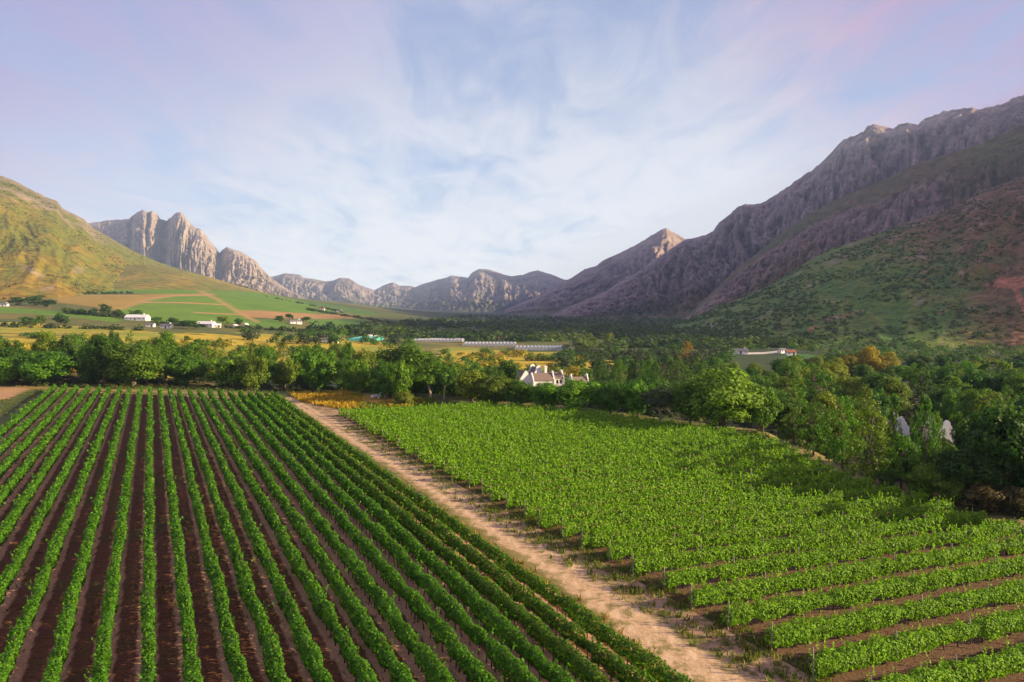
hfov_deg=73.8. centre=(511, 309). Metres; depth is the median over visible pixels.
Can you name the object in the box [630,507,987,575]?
vine row
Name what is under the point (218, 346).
tree
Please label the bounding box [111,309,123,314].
tree
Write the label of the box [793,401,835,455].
tree
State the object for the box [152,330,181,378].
tree
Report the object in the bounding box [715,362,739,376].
tree
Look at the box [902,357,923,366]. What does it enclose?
tree
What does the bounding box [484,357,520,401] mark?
tree
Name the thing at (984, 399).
tree
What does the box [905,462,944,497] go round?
shrub
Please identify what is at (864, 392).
tree
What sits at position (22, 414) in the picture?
vine row
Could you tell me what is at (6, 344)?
tree
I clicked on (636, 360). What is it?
poplar tree
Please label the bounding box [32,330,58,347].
tree
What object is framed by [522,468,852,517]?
vine row
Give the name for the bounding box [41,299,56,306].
tree
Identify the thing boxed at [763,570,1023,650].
vine row
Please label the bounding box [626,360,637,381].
poplar tree
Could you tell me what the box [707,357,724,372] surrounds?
tree
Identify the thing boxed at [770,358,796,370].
tree
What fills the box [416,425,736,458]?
vine row
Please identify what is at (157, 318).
tree
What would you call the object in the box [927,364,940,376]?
tree
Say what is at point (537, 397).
tree
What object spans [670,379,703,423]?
tree
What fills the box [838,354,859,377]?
tree
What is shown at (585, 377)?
outbuilding
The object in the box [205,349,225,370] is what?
tree
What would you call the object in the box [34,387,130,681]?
vine row
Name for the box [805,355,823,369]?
tree
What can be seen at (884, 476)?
shrub
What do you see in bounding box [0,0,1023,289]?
sky
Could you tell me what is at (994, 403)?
tree
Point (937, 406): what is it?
tree
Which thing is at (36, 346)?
tree
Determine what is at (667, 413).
undergrowth
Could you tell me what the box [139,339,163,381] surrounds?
tree
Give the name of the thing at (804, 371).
tree
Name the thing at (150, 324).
shed
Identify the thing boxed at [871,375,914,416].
tree
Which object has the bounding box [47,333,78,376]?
tree
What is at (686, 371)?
poplar tree
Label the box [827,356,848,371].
tree
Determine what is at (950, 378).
tree
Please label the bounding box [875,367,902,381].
tree
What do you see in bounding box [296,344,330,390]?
tree
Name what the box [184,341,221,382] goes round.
tree
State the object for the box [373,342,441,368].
oak tree
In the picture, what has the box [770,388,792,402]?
tree
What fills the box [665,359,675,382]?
poplar tree
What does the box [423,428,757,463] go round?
vine row
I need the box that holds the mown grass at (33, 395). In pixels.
[0,388,41,416]
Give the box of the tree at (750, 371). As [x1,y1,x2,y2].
[741,366,762,378]
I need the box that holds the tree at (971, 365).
[953,358,982,374]
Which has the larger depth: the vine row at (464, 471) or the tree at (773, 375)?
the tree at (773, 375)
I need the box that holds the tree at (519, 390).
[497,378,533,405]
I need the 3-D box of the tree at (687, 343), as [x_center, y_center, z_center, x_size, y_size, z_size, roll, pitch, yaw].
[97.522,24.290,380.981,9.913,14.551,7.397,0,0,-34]
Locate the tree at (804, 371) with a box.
[785,363,811,381]
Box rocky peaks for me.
[88,210,304,298]
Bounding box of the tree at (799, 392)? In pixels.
[783,384,810,427]
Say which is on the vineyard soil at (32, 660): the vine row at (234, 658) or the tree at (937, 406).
the vine row at (234, 658)
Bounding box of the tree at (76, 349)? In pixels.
[70,341,83,368]
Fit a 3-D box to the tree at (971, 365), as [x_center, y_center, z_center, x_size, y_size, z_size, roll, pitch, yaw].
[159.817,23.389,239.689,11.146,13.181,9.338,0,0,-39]
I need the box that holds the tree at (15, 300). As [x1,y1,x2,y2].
[6,296,22,305]
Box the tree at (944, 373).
[932,363,956,394]
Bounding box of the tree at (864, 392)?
[844,383,896,437]
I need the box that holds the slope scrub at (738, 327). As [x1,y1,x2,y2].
[666,179,1023,348]
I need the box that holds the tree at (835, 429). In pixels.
[792,406,861,453]
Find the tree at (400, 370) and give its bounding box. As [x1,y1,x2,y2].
[387,356,414,398]
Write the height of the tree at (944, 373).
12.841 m
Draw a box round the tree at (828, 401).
[804,389,845,421]
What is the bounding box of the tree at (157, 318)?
[150,317,161,321]
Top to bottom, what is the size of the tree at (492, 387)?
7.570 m
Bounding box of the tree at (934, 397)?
[923,386,965,418]
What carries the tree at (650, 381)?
on the ground at (698, 661)
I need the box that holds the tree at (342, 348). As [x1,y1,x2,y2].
[332,344,343,361]
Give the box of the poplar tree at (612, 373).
[609,359,619,381]
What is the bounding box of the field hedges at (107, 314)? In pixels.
[0,291,439,334]
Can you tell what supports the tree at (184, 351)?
on the ground at (698, 661)
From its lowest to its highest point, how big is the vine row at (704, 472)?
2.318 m
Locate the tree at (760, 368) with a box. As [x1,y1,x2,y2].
[748,362,769,374]
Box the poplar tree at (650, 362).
[643,358,654,379]
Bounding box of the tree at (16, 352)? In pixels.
[0,347,33,379]
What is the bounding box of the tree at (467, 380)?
[451,368,487,402]
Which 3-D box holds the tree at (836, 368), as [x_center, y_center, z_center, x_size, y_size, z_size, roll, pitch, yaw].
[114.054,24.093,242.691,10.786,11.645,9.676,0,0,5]
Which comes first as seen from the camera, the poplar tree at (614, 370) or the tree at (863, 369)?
the tree at (863, 369)
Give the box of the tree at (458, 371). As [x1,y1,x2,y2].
[437,362,463,396]
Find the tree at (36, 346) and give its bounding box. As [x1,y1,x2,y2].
[30,336,67,353]
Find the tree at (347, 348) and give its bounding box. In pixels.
[342,342,352,358]
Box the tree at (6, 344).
[0,339,24,349]
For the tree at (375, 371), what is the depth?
173.59 m
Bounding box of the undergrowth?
[0,366,1020,486]
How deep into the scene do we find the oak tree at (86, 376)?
205.08 m
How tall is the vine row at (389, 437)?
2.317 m
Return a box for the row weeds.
[1,440,615,681]
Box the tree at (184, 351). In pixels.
[172,341,203,358]
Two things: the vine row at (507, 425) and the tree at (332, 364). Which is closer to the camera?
the vine row at (507, 425)
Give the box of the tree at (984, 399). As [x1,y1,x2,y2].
[971,391,1005,418]
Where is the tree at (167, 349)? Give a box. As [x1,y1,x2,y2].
[149,338,180,379]
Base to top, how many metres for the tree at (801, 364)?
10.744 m
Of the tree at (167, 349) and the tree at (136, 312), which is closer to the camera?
the tree at (167, 349)
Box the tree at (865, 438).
[857,411,890,458]
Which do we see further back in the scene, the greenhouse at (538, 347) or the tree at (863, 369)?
the greenhouse at (538, 347)
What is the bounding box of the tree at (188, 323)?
[178,320,199,328]
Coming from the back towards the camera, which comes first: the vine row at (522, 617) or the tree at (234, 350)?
the tree at (234, 350)
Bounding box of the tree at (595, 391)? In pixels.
[589,380,606,406]
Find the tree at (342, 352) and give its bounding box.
[338,340,354,359]
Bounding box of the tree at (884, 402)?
[858,385,901,424]
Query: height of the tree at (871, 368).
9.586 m
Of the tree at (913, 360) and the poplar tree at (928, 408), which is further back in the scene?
the tree at (913, 360)
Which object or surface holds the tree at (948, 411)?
on the ground at (698, 661)
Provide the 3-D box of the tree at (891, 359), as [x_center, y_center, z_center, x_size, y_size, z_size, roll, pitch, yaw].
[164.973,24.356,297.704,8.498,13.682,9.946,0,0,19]
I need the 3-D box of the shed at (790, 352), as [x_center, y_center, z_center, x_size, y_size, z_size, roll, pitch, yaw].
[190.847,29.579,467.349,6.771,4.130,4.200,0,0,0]
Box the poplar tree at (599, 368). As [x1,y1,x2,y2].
[596,358,605,380]
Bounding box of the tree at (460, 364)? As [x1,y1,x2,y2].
[454,361,469,371]
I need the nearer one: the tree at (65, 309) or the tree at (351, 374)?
the tree at (351, 374)
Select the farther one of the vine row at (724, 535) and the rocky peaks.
the rocky peaks
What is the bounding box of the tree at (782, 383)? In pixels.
[772,373,807,396]
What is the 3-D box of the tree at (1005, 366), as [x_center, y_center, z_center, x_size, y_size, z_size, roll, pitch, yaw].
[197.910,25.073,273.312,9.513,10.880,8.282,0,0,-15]
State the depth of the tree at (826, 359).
349.74 m
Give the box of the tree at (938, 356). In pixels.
[934,354,948,363]
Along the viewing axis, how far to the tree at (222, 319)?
663.52 m
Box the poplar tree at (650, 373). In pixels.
[647,361,662,378]
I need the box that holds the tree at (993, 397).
[979,386,1011,405]
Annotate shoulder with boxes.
[684,125,1023,318]
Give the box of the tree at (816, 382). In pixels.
[791,364,843,403]
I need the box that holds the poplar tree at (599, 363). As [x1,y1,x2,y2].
[592,360,606,382]
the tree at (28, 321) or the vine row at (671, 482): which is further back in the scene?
the tree at (28, 321)
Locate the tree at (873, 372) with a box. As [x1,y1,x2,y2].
[848,371,898,385]
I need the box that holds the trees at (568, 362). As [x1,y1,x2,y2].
[12,326,1023,378]
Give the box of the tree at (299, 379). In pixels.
[287,345,310,386]
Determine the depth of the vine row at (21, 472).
99.70 m
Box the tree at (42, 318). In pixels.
[36,314,46,325]
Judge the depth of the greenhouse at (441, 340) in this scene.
640.00 m
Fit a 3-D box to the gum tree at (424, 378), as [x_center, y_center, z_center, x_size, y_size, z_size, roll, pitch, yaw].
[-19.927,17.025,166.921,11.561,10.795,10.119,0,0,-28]
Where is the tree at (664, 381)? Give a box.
[651,373,673,398]
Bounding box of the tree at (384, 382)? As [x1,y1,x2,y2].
[371,367,394,399]
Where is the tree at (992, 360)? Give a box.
[984,358,997,364]
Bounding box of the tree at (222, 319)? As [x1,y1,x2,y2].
[216,316,229,323]
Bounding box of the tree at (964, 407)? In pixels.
[954,388,990,429]
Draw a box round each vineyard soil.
[0,391,674,681]
[333,410,1023,681]
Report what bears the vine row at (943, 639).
on the vineyard soil at (952, 650)
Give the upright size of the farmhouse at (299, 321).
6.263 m
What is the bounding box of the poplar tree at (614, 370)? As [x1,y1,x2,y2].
[612,362,623,382]
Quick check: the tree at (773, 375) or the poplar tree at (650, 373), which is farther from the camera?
the poplar tree at (650, 373)
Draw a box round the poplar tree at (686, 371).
[682,365,692,381]
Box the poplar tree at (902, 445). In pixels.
[882,432,923,488]
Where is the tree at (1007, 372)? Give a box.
[994,369,1020,378]
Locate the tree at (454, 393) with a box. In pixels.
[445,385,469,399]
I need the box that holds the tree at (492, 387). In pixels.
[476,375,516,404]
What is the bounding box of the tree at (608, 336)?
[600,333,614,341]
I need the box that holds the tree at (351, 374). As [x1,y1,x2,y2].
[337,357,372,392]
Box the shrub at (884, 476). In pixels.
[876,470,895,490]
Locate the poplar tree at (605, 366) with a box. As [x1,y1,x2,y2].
[598,364,610,379]
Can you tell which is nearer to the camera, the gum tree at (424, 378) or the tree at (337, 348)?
the gum tree at (424, 378)
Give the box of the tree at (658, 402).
[639,383,677,420]
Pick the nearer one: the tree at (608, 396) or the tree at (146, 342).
the tree at (608, 396)
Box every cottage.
[213,323,221,327]
[887,413,909,438]
[923,416,954,441]
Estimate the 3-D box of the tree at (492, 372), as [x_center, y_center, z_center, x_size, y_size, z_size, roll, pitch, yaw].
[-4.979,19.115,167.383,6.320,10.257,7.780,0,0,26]
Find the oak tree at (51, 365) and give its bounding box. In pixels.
[11,350,85,382]
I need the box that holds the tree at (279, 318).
[275,315,283,321]
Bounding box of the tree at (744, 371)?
[737,369,750,380]
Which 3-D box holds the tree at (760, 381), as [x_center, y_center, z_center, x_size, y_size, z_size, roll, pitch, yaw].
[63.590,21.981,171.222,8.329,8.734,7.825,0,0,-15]
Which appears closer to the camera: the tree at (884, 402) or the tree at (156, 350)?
the tree at (884, 402)
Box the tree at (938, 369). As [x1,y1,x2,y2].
[933,363,958,375]
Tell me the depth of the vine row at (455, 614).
53.77 m
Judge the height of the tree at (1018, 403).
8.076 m
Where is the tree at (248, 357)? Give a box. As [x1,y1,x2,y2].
[243,343,261,359]
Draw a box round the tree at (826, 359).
[823,357,835,362]
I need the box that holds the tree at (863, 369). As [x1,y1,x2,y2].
[856,364,872,379]
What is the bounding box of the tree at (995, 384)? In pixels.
[986,374,1006,392]
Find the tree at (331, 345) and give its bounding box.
[324,342,342,360]
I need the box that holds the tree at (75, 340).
[66,334,84,360]
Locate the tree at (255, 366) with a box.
[236,351,269,389]
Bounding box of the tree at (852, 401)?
[834,395,868,415]
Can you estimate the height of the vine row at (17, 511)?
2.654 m
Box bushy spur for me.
[661,176,1023,349]
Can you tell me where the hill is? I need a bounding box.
[0,176,177,299]
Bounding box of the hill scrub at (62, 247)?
[0,182,165,299]
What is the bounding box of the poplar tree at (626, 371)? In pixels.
[621,363,630,380]
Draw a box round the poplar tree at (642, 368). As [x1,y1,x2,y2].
[638,360,647,376]
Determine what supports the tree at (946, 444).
on the ground at (698, 661)
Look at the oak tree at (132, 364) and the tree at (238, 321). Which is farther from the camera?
the tree at (238, 321)
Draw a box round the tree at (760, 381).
[756,380,776,388]
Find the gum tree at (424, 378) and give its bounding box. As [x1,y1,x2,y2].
[410,357,450,397]
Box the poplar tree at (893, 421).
[885,408,903,455]
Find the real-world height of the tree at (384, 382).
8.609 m
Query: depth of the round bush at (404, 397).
155.80 m
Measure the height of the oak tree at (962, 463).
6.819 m
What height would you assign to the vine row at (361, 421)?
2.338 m
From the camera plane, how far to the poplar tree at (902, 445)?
83.20 m
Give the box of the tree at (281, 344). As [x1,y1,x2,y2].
[274,341,290,361]
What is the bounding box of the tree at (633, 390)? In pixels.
[619,377,655,415]
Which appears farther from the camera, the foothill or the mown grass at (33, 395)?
the foothill
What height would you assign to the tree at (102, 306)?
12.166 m
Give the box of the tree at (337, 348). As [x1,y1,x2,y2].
[332,347,340,379]
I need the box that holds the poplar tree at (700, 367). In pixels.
[696,363,704,376]
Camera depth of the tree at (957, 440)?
90.91 m
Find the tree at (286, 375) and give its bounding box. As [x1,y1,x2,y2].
[271,357,300,387]
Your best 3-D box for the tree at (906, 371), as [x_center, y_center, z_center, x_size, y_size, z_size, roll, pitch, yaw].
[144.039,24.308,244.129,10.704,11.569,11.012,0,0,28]
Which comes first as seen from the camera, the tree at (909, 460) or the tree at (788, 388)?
the tree at (909, 460)
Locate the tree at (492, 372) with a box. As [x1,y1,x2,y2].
[480,367,506,401]
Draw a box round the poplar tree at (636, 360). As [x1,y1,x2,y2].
[630,357,641,379]
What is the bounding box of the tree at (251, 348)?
[247,340,256,354]
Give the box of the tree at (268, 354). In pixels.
[250,344,278,389]
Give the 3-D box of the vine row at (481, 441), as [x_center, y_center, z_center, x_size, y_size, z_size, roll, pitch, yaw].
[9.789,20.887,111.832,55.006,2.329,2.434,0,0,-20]
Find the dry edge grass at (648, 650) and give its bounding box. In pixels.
[312,421,694,681]
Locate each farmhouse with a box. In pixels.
[124,313,150,320]
[198,320,216,327]
[289,319,301,323]
[732,347,748,353]
[777,348,786,352]
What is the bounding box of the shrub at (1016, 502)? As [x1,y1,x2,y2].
[999,485,1023,518]
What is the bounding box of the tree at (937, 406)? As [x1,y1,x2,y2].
[930,396,960,420]
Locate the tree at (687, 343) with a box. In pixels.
[677,341,693,363]
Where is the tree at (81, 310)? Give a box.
[73,308,85,313]
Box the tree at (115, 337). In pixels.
[108,330,123,349]
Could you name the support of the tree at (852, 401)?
on the ground at (698, 661)
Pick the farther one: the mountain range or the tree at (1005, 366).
the mountain range
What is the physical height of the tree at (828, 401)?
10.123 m
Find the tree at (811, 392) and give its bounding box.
[803,387,837,405]
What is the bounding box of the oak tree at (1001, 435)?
[958,406,1023,508]
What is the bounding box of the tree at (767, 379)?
[747,373,774,384]
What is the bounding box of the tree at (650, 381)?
[628,375,661,409]
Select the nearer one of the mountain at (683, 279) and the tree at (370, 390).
the tree at (370, 390)
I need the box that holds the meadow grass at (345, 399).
[288,390,439,408]
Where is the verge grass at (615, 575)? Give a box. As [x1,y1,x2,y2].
[340,425,860,681]
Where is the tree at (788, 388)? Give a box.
[782,386,805,403]
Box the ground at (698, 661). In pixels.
[0,289,1023,681]
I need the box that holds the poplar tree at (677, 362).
[669,361,684,381]
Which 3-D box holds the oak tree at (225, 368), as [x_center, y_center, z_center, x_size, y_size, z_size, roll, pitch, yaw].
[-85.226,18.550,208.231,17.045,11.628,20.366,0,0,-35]
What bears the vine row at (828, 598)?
on the vineyard soil at (952, 650)
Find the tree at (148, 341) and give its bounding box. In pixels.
[134,337,154,345]
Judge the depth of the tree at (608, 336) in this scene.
632.15 m
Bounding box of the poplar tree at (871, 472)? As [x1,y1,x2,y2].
[841,396,902,482]
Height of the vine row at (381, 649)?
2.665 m
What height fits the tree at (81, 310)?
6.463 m
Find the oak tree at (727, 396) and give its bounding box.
[679,365,767,428]
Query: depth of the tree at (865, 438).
107.27 m
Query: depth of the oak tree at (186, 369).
207.82 m
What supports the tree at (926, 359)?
on the ground at (698, 661)
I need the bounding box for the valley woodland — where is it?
[303,314,818,348]
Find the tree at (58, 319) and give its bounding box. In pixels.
[51,313,69,323]
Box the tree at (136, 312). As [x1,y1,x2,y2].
[129,310,141,313]
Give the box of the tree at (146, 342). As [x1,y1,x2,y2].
[129,338,157,380]
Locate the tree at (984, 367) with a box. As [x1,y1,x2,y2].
[969,363,995,387]
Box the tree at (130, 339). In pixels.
[124,330,137,345]
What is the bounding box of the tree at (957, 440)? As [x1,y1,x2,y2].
[949,419,970,449]
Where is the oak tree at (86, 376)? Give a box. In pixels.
[75,354,100,381]
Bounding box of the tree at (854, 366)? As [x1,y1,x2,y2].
[848,361,874,376]
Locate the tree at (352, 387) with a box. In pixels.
[347,362,368,391]
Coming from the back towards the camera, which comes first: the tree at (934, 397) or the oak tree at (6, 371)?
the oak tree at (6, 371)
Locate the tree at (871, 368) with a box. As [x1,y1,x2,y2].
[853,363,874,376]
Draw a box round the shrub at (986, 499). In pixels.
[957,481,1014,514]
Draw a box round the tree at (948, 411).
[937,388,966,426]
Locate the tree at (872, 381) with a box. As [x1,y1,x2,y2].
[858,373,907,400]
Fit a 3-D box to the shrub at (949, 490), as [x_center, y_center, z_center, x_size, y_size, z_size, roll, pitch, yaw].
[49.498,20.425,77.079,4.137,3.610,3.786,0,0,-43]
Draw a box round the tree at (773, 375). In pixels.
[761,371,778,381]
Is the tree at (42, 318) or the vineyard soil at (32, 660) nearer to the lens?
the vineyard soil at (32, 660)
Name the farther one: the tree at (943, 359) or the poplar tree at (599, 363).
the tree at (943, 359)
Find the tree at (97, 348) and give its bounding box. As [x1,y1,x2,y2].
[83,333,123,382]
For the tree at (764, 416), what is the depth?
122.29 m
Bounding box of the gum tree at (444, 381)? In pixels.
[430,362,458,399]
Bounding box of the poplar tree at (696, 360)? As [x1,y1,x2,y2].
[690,356,701,376]
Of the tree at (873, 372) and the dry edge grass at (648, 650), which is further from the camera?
the tree at (873, 372)
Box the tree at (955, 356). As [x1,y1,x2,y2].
[946,353,965,361]
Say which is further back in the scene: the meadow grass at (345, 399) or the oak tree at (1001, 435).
the meadow grass at (345, 399)
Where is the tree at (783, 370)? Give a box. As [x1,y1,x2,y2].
[775,357,801,379]
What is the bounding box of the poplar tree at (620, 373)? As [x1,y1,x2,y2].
[613,359,626,383]
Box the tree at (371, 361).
[346,348,379,392]
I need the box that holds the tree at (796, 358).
[784,356,804,363]
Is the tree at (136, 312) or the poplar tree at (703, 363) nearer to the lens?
the poplar tree at (703, 363)
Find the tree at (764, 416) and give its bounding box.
[744,385,783,431]
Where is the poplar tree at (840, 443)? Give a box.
[814,395,868,468]
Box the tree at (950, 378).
[925,375,975,399]
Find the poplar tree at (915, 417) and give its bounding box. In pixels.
[907,410,924,461]
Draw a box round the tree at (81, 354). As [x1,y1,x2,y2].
[73,341,98,375]
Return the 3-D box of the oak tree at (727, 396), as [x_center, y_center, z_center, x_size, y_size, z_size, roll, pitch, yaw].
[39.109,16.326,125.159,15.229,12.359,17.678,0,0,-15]
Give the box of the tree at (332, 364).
[299,348,336,388]
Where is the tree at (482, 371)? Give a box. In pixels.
[476,368,485,399]
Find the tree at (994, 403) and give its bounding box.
[976,397,1014,427]
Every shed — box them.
[146,323,155,326]
[160,323,173,327]
[785,350,796,354]
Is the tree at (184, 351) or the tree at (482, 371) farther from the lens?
the tree at (184, 351)
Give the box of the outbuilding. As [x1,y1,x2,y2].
[568,373,588,383]
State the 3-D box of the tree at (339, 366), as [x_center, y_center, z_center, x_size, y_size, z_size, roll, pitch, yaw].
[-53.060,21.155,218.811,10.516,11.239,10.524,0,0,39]
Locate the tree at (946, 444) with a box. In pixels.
[933,440,957,472]
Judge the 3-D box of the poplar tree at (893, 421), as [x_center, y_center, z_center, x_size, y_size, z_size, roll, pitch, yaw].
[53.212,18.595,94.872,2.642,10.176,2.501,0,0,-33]
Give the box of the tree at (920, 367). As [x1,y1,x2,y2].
[908,362,936,394]
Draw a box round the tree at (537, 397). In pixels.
[526,381,558,405]
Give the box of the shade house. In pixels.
[348,336,383,341]
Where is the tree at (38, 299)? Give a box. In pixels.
[20,295,44,305]
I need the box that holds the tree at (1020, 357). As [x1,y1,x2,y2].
[1012,354,1023,360]
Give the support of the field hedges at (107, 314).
on the ground at (698, 661)
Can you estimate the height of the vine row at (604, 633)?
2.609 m
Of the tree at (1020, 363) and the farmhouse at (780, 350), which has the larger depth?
the farmhouse at (780, 350)
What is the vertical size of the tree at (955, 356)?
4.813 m
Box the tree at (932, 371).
[906,366,936,381]
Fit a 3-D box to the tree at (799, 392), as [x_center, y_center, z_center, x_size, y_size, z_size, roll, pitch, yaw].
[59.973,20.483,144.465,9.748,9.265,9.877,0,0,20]
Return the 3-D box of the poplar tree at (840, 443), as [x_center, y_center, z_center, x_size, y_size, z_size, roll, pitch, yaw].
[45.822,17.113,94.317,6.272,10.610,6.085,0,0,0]
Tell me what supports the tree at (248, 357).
on the ground at (698, 661)
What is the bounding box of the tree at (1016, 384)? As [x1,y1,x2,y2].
[1001,370,1023,400]
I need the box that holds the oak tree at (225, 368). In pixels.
[199,352,247,387]
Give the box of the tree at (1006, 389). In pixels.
[994,384,1018,403]
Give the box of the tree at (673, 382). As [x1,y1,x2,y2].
[668,380,680,402]
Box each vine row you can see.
[0,383,67,456]
[0,384,56,438]
[0,384,79,478]
[0,384,90,507]
[0,384,100,546]
[0,385,121,681]
[0,386,111,604]
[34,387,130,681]
[81,386,142,681]
[138,386,157,681]
[157,387,202,681]
[168,387,252,681]
[177,389,290,681]
[187,387,332,681]
[197,389,377,681]
[206,388,417,681]
[217,388,456,681]
[227,390,503,681]
[238,390,541,681]
[247,391,580,681]
[254,390,616,681]
[264,391,657,681]
[271,390,693,681]
[338,400,491,416]
[346,401,519,418]
[351,402,538,419]
[356,403,557,423]
[358,405,577,425]
[364,407,593,428]
[367,408,608,431]
[373,410,623,435]
[381,413,638,439]
[386,415,656,442]
[395,418,674,444]
[398,419,693,450]
[405,422,713,455]
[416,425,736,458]
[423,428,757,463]
[432,430,770,469]
[444,435,779,474]
[451,439,790,480]
[468,445,800,487]
[481,449,812,494]
[489,456,823,500]
[504,460,836,509]
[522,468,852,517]
[536,473,875,528]
[560,479,900,538]
[579,488,928,548]
[606,494,955,561]
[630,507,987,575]
[661,517,1022,589]
[687,527,1023,609]
[720,551,1023,629]
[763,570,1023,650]
[805,592,1023,680]
[865,635,1023,681]
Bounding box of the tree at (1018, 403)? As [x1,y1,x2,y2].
[1010,394,1023,413]
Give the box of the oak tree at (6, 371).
[0,357,27,385]
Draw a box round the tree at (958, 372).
[954,368,965,390]
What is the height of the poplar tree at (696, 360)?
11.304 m
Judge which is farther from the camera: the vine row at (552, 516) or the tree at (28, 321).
the tree at (28, 321)
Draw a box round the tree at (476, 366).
[461,362,484,398]
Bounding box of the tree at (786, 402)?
[772,395,811,426]
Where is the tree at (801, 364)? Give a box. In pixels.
[789,360,818,376]
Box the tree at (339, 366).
[331,359,348,389]
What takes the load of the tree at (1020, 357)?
on the ground at (698, 661)
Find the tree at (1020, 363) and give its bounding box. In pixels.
[1013,361,1023,368]
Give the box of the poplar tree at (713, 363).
[710,358,717,374]
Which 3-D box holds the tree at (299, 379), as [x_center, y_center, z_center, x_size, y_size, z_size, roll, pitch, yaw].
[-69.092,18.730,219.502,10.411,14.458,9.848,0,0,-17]
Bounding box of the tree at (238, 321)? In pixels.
[234,318,242,324]
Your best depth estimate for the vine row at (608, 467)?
91.07 m
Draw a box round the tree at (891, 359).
[881,351,900,370]
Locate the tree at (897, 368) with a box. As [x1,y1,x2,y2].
[888,364,919,385]
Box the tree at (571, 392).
[541,377,599,410]
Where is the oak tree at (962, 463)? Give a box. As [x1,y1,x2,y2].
[930,448,1011,502]
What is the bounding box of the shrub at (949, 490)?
[929,474,967,504]
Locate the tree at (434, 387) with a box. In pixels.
[431,361,448,393]
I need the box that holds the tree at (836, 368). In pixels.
[824,361,849,387]
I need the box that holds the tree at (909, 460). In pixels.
[891,433,921,485]
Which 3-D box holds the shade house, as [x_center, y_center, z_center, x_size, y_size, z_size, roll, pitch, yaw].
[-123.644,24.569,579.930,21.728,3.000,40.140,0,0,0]
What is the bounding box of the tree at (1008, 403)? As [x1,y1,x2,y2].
[995,400,1016,408]
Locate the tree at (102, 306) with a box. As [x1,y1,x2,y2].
[98,304,111,312]
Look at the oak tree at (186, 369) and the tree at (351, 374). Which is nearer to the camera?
the tree at (351, 374)
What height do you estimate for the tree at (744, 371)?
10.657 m
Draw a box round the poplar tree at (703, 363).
[696,360,707,376]
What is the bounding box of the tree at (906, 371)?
[899,362,930,392]
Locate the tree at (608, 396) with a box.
[588,381,627,414]
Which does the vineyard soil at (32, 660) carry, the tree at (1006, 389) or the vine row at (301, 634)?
the vine row at (301, 634)
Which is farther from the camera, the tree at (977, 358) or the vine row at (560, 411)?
the tree at (977, 358)
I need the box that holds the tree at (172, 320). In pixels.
[166,317,178,322]
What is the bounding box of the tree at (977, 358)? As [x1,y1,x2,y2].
[968,354,990,363]
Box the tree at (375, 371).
[360,358,397,393]
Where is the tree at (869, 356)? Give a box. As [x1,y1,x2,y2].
[852,344,888,372]
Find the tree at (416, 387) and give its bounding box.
[408,370,430,394]
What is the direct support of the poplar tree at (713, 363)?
on the ground at (698, 661)
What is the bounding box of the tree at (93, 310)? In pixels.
[88,308,98,313]
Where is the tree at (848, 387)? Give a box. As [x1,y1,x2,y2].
[826,375,868,398]
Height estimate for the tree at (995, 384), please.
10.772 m
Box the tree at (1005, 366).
[994,359,1019,374]
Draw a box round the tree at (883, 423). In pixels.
[843,411,888,435]
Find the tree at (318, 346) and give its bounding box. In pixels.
[312,343,325,355]
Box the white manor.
[516,364,564,385]
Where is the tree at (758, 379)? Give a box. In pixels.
[749,376,764,383]
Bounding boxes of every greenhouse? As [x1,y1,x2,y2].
[413,338,464,341]
[462,342,515,345]
[515,345,571,349]
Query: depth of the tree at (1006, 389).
157.01 m
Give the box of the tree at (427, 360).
[421,353,438,393]
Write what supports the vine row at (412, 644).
on the vineyard soil at (32, 660)
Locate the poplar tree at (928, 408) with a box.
[909,394,941,485]
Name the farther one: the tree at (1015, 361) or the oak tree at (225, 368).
the tree at (1015, 361)
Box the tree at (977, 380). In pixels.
[949,367,993,393]
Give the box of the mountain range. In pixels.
[271,269,564,312]
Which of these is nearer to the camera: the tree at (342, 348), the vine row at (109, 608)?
the vine row at (109, 608)
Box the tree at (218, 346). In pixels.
[213,337,226,355]
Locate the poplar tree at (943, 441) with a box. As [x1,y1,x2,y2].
[926,410,946,465]
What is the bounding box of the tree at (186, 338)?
[179,336,192,346]
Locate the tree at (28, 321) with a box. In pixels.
[18,317,39,326]
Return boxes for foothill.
[113,265,267,293]
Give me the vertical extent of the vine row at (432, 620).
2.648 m
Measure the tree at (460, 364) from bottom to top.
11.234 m
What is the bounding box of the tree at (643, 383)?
[623,378,649,413]
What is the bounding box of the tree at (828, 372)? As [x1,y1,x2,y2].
[804,361,837,392]
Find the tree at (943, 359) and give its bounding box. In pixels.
[933,355,953,366]
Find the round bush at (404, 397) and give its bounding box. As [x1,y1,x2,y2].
[393,391,413,405]
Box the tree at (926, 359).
[906,355,935,363]
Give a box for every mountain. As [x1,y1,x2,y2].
[505,228,684,313]
[549,95,1023,319]
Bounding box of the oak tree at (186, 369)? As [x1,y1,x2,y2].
[162,355,210,384]
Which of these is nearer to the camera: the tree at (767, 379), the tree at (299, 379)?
the tree at (767, 379)
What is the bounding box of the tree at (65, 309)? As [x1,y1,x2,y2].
[61,307,72,311]
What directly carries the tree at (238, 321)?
on the ground at (698, 661)
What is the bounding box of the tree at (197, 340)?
[190,338,208,357]
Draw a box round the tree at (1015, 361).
[1005,358,1021,367]
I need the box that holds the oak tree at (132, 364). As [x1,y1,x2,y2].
[98,342,167,385]
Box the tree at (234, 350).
[224,349,249,370]
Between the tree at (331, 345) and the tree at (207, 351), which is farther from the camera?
the tree at (331, 345)
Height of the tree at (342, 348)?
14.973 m
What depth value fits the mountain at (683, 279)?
3032.04 m
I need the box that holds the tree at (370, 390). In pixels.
[366,376,385,392]
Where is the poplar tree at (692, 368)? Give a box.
[690,359,696,380]

